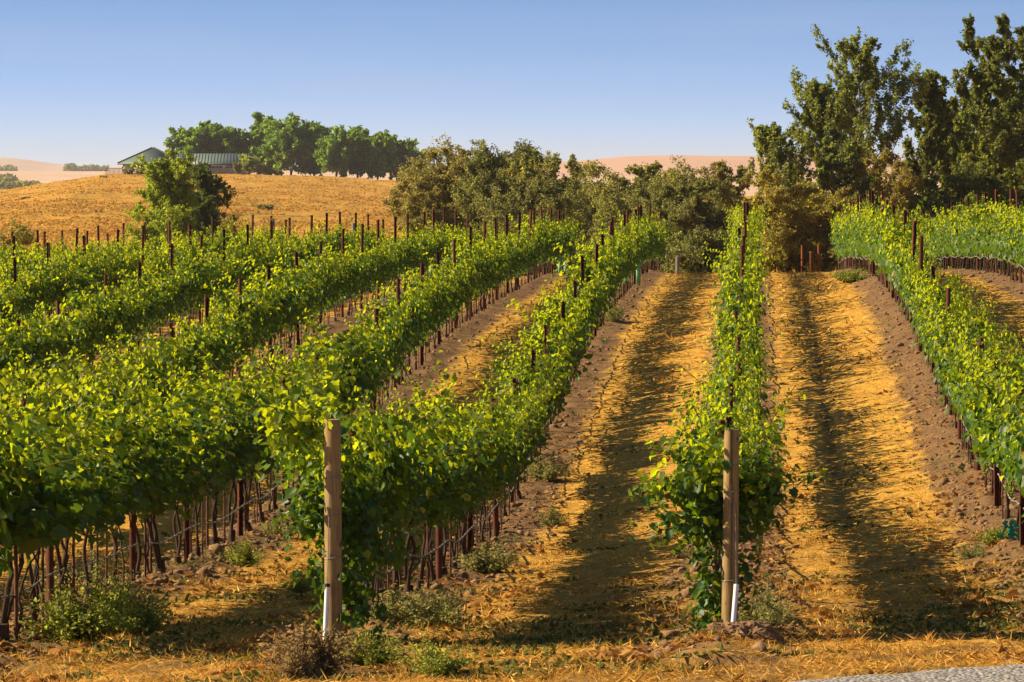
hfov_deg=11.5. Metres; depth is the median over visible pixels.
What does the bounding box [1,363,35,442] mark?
grapevine
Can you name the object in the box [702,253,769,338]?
grapevine
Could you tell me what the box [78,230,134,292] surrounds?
grapevine
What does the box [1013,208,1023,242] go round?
grapevine
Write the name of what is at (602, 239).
steel post
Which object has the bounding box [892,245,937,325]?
grapevine
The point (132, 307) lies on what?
grapevine
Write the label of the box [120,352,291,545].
grapevine
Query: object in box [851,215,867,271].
grapevine
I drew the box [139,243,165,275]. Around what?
grapevine
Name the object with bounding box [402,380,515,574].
grapevine
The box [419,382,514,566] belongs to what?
grapevine
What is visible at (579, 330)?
grapevine
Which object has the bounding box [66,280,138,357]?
grapevine
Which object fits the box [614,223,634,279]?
grapevine
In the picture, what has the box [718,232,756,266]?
grapevine
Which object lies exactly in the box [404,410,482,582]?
grapevine
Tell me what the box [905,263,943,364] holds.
grapevine
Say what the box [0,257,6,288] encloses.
grapevine
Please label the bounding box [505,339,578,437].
grapevine
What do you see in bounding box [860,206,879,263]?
grapevine
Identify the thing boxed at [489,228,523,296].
grapevine
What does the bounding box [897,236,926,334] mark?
grapevine
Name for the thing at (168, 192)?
tree
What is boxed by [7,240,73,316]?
grapevine
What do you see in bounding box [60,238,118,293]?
grapevine
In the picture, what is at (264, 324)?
grapevine
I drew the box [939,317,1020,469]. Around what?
grapevine
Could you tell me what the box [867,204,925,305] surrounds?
grapevine
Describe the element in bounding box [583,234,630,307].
grapevine
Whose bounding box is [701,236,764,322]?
grapevine
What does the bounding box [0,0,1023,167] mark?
sky
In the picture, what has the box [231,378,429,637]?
grapevine
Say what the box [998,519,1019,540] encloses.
plastic tape
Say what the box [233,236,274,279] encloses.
grapevine
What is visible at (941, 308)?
grapevine
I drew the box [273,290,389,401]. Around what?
grapevine
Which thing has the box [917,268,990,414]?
grapevine
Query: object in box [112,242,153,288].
grapevine
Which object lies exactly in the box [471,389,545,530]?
grapevine
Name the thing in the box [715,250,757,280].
grapevine
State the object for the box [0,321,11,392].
grapevine
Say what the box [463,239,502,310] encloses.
grapevine
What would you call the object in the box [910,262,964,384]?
grapevine
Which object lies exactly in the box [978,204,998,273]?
grapevine
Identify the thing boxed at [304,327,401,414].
grapevine
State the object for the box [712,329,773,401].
grapevine
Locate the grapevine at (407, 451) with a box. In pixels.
[227,331,458,613]
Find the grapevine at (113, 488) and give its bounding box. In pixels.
[0,389,152,607]
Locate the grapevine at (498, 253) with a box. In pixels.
[460,229,507,308]
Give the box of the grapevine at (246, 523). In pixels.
[205,354,312,531]
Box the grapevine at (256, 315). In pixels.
[200,278,286,378]
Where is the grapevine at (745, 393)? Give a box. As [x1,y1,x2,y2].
[706,370,762,443]
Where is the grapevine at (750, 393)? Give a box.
[704,382,770,451]
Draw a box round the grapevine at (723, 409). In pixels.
[702,360,761,425]
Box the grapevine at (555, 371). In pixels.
[481,333,579,458]
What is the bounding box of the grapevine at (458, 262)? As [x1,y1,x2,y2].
[441,245,479,322]
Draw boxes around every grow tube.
[558,256,561,272]
[636,262,640,283]
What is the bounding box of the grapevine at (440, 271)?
[405,254,449,352]
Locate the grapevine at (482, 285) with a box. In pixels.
[459,233,499,313]
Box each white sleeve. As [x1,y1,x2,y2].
[323,488,330,638]
[723,488,738,621]
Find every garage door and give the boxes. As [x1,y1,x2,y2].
[209,166,222,173]
[226,166,235,173]
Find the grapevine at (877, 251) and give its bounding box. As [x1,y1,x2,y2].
[865,214,896,283]
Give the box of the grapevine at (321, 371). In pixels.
[284,342,343,416]
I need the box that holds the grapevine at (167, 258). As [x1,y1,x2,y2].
[146,244,170,275]
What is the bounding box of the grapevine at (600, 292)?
[548,252,621,345]
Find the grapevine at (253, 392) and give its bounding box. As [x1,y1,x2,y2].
[226,344,304,523]
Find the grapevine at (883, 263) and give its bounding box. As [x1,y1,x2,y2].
[879,218,929,315]
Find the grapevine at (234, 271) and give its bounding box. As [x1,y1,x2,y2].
[204,244,246,297]
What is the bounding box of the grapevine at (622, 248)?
[593,229,633,300]
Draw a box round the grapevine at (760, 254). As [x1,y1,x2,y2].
[721,239,775,295]
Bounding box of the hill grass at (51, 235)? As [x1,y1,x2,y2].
[0,174,407,250]
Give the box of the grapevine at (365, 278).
[324,243,376,311]
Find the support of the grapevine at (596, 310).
on the ground at (634, 415)
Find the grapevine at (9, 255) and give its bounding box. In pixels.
[0,243,51,273]
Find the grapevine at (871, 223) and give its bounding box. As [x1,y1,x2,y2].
[861,195,890,275]
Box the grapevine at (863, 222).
[853,200,879,273]
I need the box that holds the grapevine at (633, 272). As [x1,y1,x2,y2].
[620,228,643,291]
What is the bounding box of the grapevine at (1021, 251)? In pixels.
[1008,203,1023,267]
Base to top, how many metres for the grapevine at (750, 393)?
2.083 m
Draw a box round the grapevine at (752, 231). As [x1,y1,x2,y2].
[728,213,768,249]
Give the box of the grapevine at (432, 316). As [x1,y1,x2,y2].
[400,262,457,361]
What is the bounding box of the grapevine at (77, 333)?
[46,307,91,373]
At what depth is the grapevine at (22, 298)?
106.32 m
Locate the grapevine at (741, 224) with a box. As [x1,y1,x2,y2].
[731,194,767,266]
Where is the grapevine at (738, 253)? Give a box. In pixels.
[724,243,755,273]
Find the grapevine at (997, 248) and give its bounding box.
[986,205,1006,275]
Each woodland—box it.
[0,165,17,170]
[0,172,18,181]
[0,179,40,188]
[62,163,108,170]
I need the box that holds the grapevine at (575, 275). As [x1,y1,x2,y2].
[572,267,602,348]
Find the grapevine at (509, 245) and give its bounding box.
[487,221,518,297]
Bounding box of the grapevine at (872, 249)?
[865,209,884,276]
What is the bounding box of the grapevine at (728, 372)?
[707,340,777,419]
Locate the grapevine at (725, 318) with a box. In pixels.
[707,299,760,362]
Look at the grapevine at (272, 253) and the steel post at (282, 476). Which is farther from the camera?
the grapevine at (272, 253)
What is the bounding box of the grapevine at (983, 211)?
[954,194,1012,272]
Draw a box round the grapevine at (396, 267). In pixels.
[370,237,408,294]
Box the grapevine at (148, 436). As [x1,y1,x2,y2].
[31,348,195,589]
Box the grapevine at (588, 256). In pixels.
[571,232,615,312]
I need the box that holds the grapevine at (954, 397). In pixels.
[938,317,1012,464]
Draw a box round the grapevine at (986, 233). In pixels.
[970,200,1007,271]
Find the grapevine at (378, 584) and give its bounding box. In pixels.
[346,359,432,604]
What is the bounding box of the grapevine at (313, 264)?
[276,247,336,335]
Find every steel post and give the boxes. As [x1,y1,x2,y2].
[12,236,15,264]
[13,259,16,317]
[16,319,20,387]
[21,393,26,418]
[36,230,38,248]
[43,231,45,251]
[45,443,54,613]
[46,242,51,320]
[55,301,60,375]
[75,228,78,251]
[82,235,85,259]
[97,225,99,249]
[103,275,107,354]
[116,230,119,258]
[122,223,124,251]
[129,512,135,580]
[137,262,141,345]
[141,225,143,266]
[143,222,146,244]
[168,222,170,254]
[169,243,173,336]
[170,327,174,339]
[186,505,191,557]
[189,224,191,246]
[198,235,202,324]
[204,296,208,380]
[211,216,213,237]
[222,229,225,260]
[232,214,234,235]
[237,478,243,535]
[238,279,241,377]
[246,224,248,246]
[251,215,253,240]
[267,264,272,362]
[270,221,272,241]
[281,379,286,506]
[288,218,290,250]
[295,252,299,344]
[310,215,312,239]
[315,353,319,443]
[319,241,321,328]
[325,213,327,234]
[339,212,340,236]
[341,229,344,316]
[347,431,355,614]
[355,213,356,231]
[360,224,363,308]
[367,214,368,235]
[372,309,378,411]
[376,220,379,299]
[392,529,399,598]
[394,217,396,292]
[396,279,399,384]
[406,214,408,286]
[420,263,424,364]
[423,212,425,273]
[432,210,435,262]
[436,251,440,345]
[436,433,442,577]
[443,209,444,233]
[452,240,456,328]
[454,211,456,232]
[466,213,468,233]
[467,507,473,555]
[468,226,472,318]
[482,221,486,309]
[489,397,498,536]
[494,217,498,299]
[505,214,508,293]
[512,378,517,502]
[516,212,520,289]
[527,210,532,282]
[531,350,535,372]
[533,208,535,278]
[540,206,544,274]
[543,325,548,431]
[550,208,552,273]
[561,301,565,397]
[573,281,576,375]
[580,255,584,287]
[593,244,598,336]
[601,234,604,323]
[608,222,612,305]
[610,217,615,300]
[622,214,625,295]
[626,211,628,287]
[634,209,636,283]
[637,207,639,226]
[640,205,642,222]
[646,205,650,272]
[651,211,653,269]
[658,214,660,270]
[717,420,724,553]
[726,414,732,427]
[729,384,734,406]
[733,311,737,322]
[736,337,740,355]
[736,363,741,380]
[738,227,740,249]
[740,245,743,268]
[740,269,744,283]
[741,236,744,257]
[743,202,745,214]
[743,222,746,238]
[746,202,748,215]
[848,201,850,267]
[852,199,854,267]
[856,197,858,268]
[859,195,861,271]
[863,193,866,271]
[868,191,871,273]
[871,190,874,275]
[880,191,883,276]
[885,199,888,287]
[891,204,895,298]
[903,210,907,307]
[909,221,916,323]
[918,236,923,351]
[931,266,935,372]
[943,204,947,269]
[943,288,950,405]
[951,201,953,266]
[957,325,963,438]
[959,199,962,268]
[966,196,969,268]
[975,337,983,470]
[976,194,978,270]
[984,192,986,271]
[992,358,999,506]
[995,189,997,271]
[1009,189,1012,271]
[1015,190,1019,281]
[1019,393,1023,547]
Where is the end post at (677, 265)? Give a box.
[675,257,678,272]
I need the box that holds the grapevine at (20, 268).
[0,257,32,280]
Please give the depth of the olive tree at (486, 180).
321.86 m
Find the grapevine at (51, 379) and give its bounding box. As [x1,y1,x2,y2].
[0,362,91,413]
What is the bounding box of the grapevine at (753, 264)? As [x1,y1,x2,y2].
[730,249,767,307]
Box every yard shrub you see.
[122,166,134,174]
[134,167,145,174]
[251,161,267,173]
[263,168,274,174]
[273,169,283,175]
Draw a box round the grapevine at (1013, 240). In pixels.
[1003,199,1022,282]
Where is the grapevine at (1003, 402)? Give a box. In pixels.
[984,369,1019,495]
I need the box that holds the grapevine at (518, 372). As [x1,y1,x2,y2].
[496,329,566,466]
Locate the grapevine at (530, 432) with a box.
[473,376,558,519]
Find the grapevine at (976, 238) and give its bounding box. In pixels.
[964,204,992,270]
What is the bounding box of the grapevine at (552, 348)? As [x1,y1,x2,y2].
[518,320,578,424]
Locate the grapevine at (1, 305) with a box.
[0,285,5,326]
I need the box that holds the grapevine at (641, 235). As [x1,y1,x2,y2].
[617,208,647,287]
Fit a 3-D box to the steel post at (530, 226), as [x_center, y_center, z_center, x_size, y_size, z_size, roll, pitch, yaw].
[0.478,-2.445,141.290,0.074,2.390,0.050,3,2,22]
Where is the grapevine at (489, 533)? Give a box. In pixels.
[473,405,518,537]
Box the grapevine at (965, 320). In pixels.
[925,287,996,427]
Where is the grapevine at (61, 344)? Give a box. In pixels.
[1,300,79,386]
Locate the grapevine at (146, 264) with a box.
[141,252,164,279]
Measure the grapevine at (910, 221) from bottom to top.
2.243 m
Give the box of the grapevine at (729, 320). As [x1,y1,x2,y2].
[707,306,757,347]
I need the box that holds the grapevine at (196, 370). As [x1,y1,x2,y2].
[189,329,218,384]
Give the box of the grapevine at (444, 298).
[403,267,469,348]
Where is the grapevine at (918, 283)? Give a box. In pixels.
[905,250,941,355]
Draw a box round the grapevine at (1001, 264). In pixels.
[987,211,1004,274]
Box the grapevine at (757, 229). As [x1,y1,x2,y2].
[732,211,767,233]
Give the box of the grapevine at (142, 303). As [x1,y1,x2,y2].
[87,281,166,346]
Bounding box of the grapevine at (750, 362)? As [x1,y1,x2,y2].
[696,331,782,421]
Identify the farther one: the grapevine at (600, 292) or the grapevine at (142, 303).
the grapevine at (142, 303)
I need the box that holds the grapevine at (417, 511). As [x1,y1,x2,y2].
[329,406,448,602]
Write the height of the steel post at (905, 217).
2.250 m
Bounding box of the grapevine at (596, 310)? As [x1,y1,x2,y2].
[578,270,615,346]
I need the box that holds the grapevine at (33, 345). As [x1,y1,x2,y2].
[0,304,50,399]
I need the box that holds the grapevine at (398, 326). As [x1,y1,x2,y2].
[353,293,413,405]
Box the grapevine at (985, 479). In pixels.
[959,351,1007,487]
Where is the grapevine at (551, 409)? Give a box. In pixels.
[496,374,554,482]
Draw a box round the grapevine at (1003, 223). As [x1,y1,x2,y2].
[988,202,1023,280]
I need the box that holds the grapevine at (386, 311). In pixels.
[368,289,416,391]
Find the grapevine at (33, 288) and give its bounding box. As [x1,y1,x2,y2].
[0,262,52,320]
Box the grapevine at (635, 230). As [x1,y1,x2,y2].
[615,216,645,288]
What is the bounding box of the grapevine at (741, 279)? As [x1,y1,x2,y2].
[721,251,776,327]
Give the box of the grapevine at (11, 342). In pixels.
[0,323,36,393]
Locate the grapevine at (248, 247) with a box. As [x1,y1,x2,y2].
[221,230,267,299]
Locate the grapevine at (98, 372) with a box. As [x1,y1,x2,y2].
[19,342,142,406]
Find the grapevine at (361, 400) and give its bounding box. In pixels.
[344,329,386,404]
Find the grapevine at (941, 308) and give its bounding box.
[924,288,965,404]
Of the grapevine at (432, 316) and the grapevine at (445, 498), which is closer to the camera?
the grapevine at (445, 498)
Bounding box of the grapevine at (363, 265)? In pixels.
[326,245,377,315]
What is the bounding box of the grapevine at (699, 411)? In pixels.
[682,384,763,448]
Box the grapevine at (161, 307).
[120,266,180,345]
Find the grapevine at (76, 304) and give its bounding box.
[51,270,122,370]
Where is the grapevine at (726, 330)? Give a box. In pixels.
[700,289,765,373]
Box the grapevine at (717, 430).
[673,371,764,449]
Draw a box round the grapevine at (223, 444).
[135,366,243,556]
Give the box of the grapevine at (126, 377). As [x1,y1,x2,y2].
[52,342,157,404]
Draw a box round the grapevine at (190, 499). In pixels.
[136,389,241,563]
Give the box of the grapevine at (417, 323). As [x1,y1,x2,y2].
[388,275,427,375]
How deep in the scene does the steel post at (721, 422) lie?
45.52 m
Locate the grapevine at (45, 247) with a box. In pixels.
[30,233,60,260]
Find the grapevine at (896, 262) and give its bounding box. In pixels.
[881,218,926,320]
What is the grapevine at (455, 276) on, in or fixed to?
on the ground at (634, 415)
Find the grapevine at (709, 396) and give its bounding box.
[694,393,759,436]
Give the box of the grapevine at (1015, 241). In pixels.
[1009,210,1023,266]
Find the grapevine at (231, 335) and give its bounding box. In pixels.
[179,308,252,380]
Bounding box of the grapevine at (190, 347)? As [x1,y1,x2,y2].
[127,318,220,392]
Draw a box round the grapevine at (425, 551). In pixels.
[376,366,487,588]
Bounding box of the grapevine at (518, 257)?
[487,235,533,292]
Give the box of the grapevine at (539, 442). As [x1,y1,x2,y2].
[501,374,565,498]
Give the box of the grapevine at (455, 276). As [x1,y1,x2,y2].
[427,258,471,337]
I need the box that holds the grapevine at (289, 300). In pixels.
[231,253,303,361]
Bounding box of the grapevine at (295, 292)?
[249,259,321,354]
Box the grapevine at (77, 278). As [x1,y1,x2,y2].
[28,245,93,309]
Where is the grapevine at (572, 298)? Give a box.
[551,269,600,362]
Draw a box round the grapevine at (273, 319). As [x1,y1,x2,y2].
[221,272,290,367]
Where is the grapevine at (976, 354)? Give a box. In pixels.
[950,320,1023,505]
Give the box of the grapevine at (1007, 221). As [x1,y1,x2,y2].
[994,205,1023,280]
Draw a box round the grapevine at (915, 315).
[905,273,978,394]
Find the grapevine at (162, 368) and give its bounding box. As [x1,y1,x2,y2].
[115,325,189,411]
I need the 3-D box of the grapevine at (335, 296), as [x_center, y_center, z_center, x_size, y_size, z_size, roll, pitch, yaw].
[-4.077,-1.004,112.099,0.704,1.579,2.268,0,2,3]
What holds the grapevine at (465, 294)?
on the ground at (634, 415)
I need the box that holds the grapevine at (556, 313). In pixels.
[540,280,596,396]
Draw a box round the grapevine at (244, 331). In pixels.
[210,293,257,377]
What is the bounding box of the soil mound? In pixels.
[707,620,784,644]
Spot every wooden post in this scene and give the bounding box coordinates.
[324,419,342,640]
[721,429,739,622]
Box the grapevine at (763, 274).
[712,254,779,330]
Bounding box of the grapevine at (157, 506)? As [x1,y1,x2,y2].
[66,392,226,576]
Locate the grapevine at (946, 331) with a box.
[915,287,1005,449]
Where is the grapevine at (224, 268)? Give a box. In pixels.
[191,249,248,320]
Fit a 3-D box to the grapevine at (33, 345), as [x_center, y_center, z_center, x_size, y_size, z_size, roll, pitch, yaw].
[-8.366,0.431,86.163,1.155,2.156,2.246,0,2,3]
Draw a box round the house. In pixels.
[105,147,251,173]
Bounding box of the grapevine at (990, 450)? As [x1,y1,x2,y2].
[953,346,1023,533]
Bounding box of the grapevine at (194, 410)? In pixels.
[78,364,247,573]
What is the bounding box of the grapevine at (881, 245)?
[878,209,899,291]
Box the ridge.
[0,157,433,170]
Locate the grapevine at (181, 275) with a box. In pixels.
[142,256,193,337]
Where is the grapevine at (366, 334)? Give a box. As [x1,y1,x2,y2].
[302,313,392,420]
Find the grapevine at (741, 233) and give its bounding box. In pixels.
[728,223,754,240]
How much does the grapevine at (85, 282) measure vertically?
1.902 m
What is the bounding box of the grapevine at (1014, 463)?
[986,369,1023,495]
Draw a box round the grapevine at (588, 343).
[553,277,595,381]
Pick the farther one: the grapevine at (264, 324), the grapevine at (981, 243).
the grapevine at (981, 243)
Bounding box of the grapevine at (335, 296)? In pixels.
[325,263,344,323]
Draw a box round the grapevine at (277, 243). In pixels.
[249,222,293,279]
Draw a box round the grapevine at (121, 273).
[99,245,133,290]
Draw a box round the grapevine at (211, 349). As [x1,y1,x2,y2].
[169,299,224,381]
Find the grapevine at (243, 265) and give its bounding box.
[215,250,258,295]
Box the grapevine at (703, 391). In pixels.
[680,366,767,426]
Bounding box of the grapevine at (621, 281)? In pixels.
[604,236,628,306]
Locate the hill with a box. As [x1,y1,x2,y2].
[543,155,930,175]
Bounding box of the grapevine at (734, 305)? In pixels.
[702,249,762,351]
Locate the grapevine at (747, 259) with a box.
[727,244,763,271]
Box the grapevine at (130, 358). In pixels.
[93,345,147,402]
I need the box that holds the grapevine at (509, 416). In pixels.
[443,384,525,551]
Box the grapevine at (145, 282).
[115,254,160,350]
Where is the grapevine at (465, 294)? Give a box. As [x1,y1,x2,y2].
[422,247,474,332]
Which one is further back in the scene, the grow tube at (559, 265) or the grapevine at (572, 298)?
the grow tube at (559, 265)
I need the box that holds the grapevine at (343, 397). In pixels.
[290,326,357,417]
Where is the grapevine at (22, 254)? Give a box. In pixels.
[18,245,53,260]
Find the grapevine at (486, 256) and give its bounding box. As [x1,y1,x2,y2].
[450,225,494,316]
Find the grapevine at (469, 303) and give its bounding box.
[435,248,490,326]
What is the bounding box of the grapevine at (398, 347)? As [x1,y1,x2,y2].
[353,289,417,397]
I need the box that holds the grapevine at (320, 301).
[300,252,335,332]
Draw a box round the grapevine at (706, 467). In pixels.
[628,400,828,628]
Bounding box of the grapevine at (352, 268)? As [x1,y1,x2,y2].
[322,237,363,316]
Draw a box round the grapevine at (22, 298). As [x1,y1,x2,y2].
[0,270,37,324]
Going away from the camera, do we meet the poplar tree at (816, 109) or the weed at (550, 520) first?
the weed at (550, 520)
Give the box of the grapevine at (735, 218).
[722,204,756,250]
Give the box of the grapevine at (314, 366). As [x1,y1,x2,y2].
[258,329,356,488]
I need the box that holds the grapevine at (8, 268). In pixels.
[0,252,26,290]
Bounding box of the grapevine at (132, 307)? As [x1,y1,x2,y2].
[94,280,156,356]
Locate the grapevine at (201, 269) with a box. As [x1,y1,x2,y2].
[154,232,228,328]
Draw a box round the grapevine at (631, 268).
[625,235,641,293]
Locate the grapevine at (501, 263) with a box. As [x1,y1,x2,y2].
[461,239,523,303]
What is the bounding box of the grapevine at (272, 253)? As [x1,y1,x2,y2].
[241,227,287,278]
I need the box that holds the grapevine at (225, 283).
[202,259,233,314]
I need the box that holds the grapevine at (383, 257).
[356,236,403,303]
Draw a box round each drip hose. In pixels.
[0,261,568,599]
[47,293,244,384]
[221,265,447,378]
[350,259,658,584]
[839,256,1023,509]
[932,256,1023,268]
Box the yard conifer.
[232,161,242,173]
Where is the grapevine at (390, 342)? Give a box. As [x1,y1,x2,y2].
[344,311,405,412]
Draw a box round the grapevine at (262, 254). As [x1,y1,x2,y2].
[227,235,279,280]
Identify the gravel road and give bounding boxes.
[789,664,1023,681]
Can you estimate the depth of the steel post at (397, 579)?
47.71 m
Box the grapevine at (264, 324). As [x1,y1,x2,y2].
[237,278,287,368]
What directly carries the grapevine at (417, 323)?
on the ground at (634, 415)
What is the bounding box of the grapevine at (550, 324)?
[528,299,583,417]
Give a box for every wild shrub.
[0,218,54,252]
[217,210,249,237]
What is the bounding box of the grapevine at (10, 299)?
[0,281,25,328]
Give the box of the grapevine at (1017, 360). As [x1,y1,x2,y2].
[961,341,1023,519]
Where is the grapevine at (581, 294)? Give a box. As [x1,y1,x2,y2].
[549,276,598,372]
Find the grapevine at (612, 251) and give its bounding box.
[566,238,638,326]
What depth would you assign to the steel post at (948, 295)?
74.73 m
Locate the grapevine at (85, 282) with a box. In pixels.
[37,251,102,316]
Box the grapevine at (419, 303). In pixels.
[376,272,435,381]
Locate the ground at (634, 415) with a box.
[0,171,1023,681]
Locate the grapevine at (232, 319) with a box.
[199,291,241,384]
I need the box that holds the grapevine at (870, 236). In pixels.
[862,209,889,280]
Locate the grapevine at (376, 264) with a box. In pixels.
[356,240,385,304]
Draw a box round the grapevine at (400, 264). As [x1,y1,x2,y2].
[380,233,412,283]
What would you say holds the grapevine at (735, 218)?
on the ground at (634, 415)
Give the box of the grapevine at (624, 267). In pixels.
[598,229,632,301]
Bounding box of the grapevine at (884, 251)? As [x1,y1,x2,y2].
[877,220,890,282]
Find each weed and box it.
[18,582,129,642]
[33,550,71,601]
[49,569,169,634]
[71,547,105,596]
[88,592,174,637]
[102,554,146,610]
[224,538,268,566]
[254,614,369,675]
[258,641,324,680]
[259,519,297,537]
[279,576,311,592]
[331,627,418,666]
[368,580,431,626]
[386,584,479,628]
[389,632,479,674]
[452,537,522,574]
[522,455,576,480]
[535,503,571,526]
[601,299,628,321]
[679,546,714,561]
[713,598,800,627]
[750,585,793,616]
[829,263,874,282]
[951,542,988,559]
[968,522,1018,543]
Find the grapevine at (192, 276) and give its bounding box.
[160,253,204,334]
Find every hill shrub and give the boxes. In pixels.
[256,204,274,209]
[381,198,390,204]
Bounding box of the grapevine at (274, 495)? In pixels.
[235,374,326,512]
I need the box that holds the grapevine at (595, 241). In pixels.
[575,222,626,318]
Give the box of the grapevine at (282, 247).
[256,232,291,268]
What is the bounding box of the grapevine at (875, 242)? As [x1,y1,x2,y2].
[864,197,903,279]
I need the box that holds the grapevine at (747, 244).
[725,222,768,277]
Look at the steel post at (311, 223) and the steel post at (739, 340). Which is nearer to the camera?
the steel post at (739, 340)
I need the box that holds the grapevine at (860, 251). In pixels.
[853,208,877,271]
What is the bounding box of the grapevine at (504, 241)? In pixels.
[482,232,512,299]
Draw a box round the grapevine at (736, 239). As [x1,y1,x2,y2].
[727,221,770,275]
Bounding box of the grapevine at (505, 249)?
[476,243,508,302]
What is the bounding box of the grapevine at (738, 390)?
[696,363,763,442]
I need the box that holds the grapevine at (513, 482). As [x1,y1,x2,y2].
[452,405,529,542]
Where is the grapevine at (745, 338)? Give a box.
[703,318,764,386]
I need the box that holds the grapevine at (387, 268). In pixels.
[371,241,398,297]
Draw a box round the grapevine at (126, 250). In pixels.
[124,240,144,278]
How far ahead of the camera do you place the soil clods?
57.72 m
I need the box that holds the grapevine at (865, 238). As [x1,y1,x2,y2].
[861,212,869,257]
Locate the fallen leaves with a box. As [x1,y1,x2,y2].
[0,347,1023,681]
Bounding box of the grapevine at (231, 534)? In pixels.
[155,335,287,542]
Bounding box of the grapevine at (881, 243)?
[876,214,900,291]
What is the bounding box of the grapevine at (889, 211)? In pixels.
[875,190,926,301]
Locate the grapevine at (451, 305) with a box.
[415,273,458,341]
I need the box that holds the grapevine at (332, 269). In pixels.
[302,245,347,329]
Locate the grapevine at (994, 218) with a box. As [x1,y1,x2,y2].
[986,197,1023,276]
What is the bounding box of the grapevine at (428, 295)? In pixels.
[400,274,438,369]
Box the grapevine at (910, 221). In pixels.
[872,201,923,308]
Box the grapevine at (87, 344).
[45,291,126,367]
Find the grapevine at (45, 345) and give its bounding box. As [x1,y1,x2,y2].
[0,310,75,387]
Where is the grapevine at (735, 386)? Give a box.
[702,348,765,425]
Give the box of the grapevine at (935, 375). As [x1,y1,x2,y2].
[927,298,988,427]
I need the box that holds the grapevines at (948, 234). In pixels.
[0,192,1023,578]
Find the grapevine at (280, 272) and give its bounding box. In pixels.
[243,256,322,347]
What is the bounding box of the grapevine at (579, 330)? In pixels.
[504,298,605,407]
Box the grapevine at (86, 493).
[0,390,145,625]
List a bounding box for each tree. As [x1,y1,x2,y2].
[123,148,199,247]
[163,126,208,153]
[183,161,240,241]
[197,120,234,153]
[217,128,254,153]
[238,153,259,174]
[240,111,278,168]
[248,111,323,175]
[301,119,333,175]
[312,124,364,176]
[331,124,369,177]
[352,129,399,179]
[385,174,469,277]
[387,134,419,179]
[389,132,510,233]
[410,147,429,177]
[450,138,560,242]
[474,173,594,275]
[500,150,599,270]
[556,179,626,271]
[576,154,711,257]
[587,183,667,273]
[631,173,741,272]
[660,223,769,273]
[662,168,709,209]
[696,159,766,230]
[735,167,843,272]
[746,118,818,207]
[782,76,854,191]
[790,24,932,184]
[792,180,898,271]
[796,139,882,264]
[849,147,963,267]
[902,68,955,199]
[904,13,1023,201]
[909,161,1006,270]
[918,90,991,193]
[929,151,1023,271]
[952,12,1023,205]
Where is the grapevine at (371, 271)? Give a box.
[345,246,375,292]
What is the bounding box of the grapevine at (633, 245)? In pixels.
[603,225,643,296]
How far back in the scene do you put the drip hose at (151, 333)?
105.45 m
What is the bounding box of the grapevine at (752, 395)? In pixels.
[707,376,759,422]
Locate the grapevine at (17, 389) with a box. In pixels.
[6,372,45,439]
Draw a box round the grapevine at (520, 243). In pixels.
[493,225,527,291]
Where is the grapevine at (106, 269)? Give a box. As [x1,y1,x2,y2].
[77,245,121,294]
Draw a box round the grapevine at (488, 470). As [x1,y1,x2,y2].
[390,350,523,559]
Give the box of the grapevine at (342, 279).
[323,247,354,320]
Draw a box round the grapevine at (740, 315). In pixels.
[719,281,773,346]
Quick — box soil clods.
[0,269,1023,677]
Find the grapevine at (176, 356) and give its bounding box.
[130,328,183,396]
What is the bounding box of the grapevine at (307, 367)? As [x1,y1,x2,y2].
[247,328,347,504]
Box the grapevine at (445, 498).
[313,399,485,592]
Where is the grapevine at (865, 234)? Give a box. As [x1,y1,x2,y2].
[857,201,878,273]
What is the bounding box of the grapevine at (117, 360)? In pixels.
[93,334,168,408]
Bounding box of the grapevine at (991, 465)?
[952,337,1023,495]
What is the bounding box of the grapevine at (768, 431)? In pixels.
[661,385,805,583]
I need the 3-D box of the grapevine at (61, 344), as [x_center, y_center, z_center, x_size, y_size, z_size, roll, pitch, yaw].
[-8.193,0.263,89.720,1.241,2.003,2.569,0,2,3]
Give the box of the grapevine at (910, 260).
[902,235,937,337]
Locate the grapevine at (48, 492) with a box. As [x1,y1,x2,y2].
[0,364,128,640]
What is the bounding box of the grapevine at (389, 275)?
[370,239,402,297]
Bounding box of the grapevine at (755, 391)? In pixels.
[693,367,760,445]
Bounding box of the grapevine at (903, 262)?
[891,235,927,304]
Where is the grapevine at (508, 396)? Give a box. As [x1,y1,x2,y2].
[475,369,542,502]
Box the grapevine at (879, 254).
[871,205,891,286]
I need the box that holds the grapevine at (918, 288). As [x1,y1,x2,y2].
[910,276,928,352]
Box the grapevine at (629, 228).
[595,211,637,299]
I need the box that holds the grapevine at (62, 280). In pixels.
[28,242,74,318]
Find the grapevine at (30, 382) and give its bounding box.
[7,350,88,417]
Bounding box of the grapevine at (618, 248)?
[600,230,623,299]
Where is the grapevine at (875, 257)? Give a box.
[866,212,880,281]
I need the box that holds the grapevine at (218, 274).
[164,243,236,323]
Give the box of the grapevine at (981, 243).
[964,205,991,271]
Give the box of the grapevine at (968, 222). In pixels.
[962,220,982,270]
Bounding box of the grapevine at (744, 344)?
[709,326,760,379]
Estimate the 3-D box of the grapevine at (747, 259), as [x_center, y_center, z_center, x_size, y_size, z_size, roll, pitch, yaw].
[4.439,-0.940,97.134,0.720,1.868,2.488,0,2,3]
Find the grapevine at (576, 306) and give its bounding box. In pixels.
[540,293,589,383]
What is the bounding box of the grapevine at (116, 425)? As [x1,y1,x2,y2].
[10,382,171,601]
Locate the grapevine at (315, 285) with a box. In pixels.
[259,261,339,343]
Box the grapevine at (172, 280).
[131,268,188,341]
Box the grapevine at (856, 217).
[849,197,884,269]
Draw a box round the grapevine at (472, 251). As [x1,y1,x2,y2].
[447,224,494,321]
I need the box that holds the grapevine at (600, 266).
[552,242,624,338]
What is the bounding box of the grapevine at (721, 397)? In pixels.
[694,380,761,450]

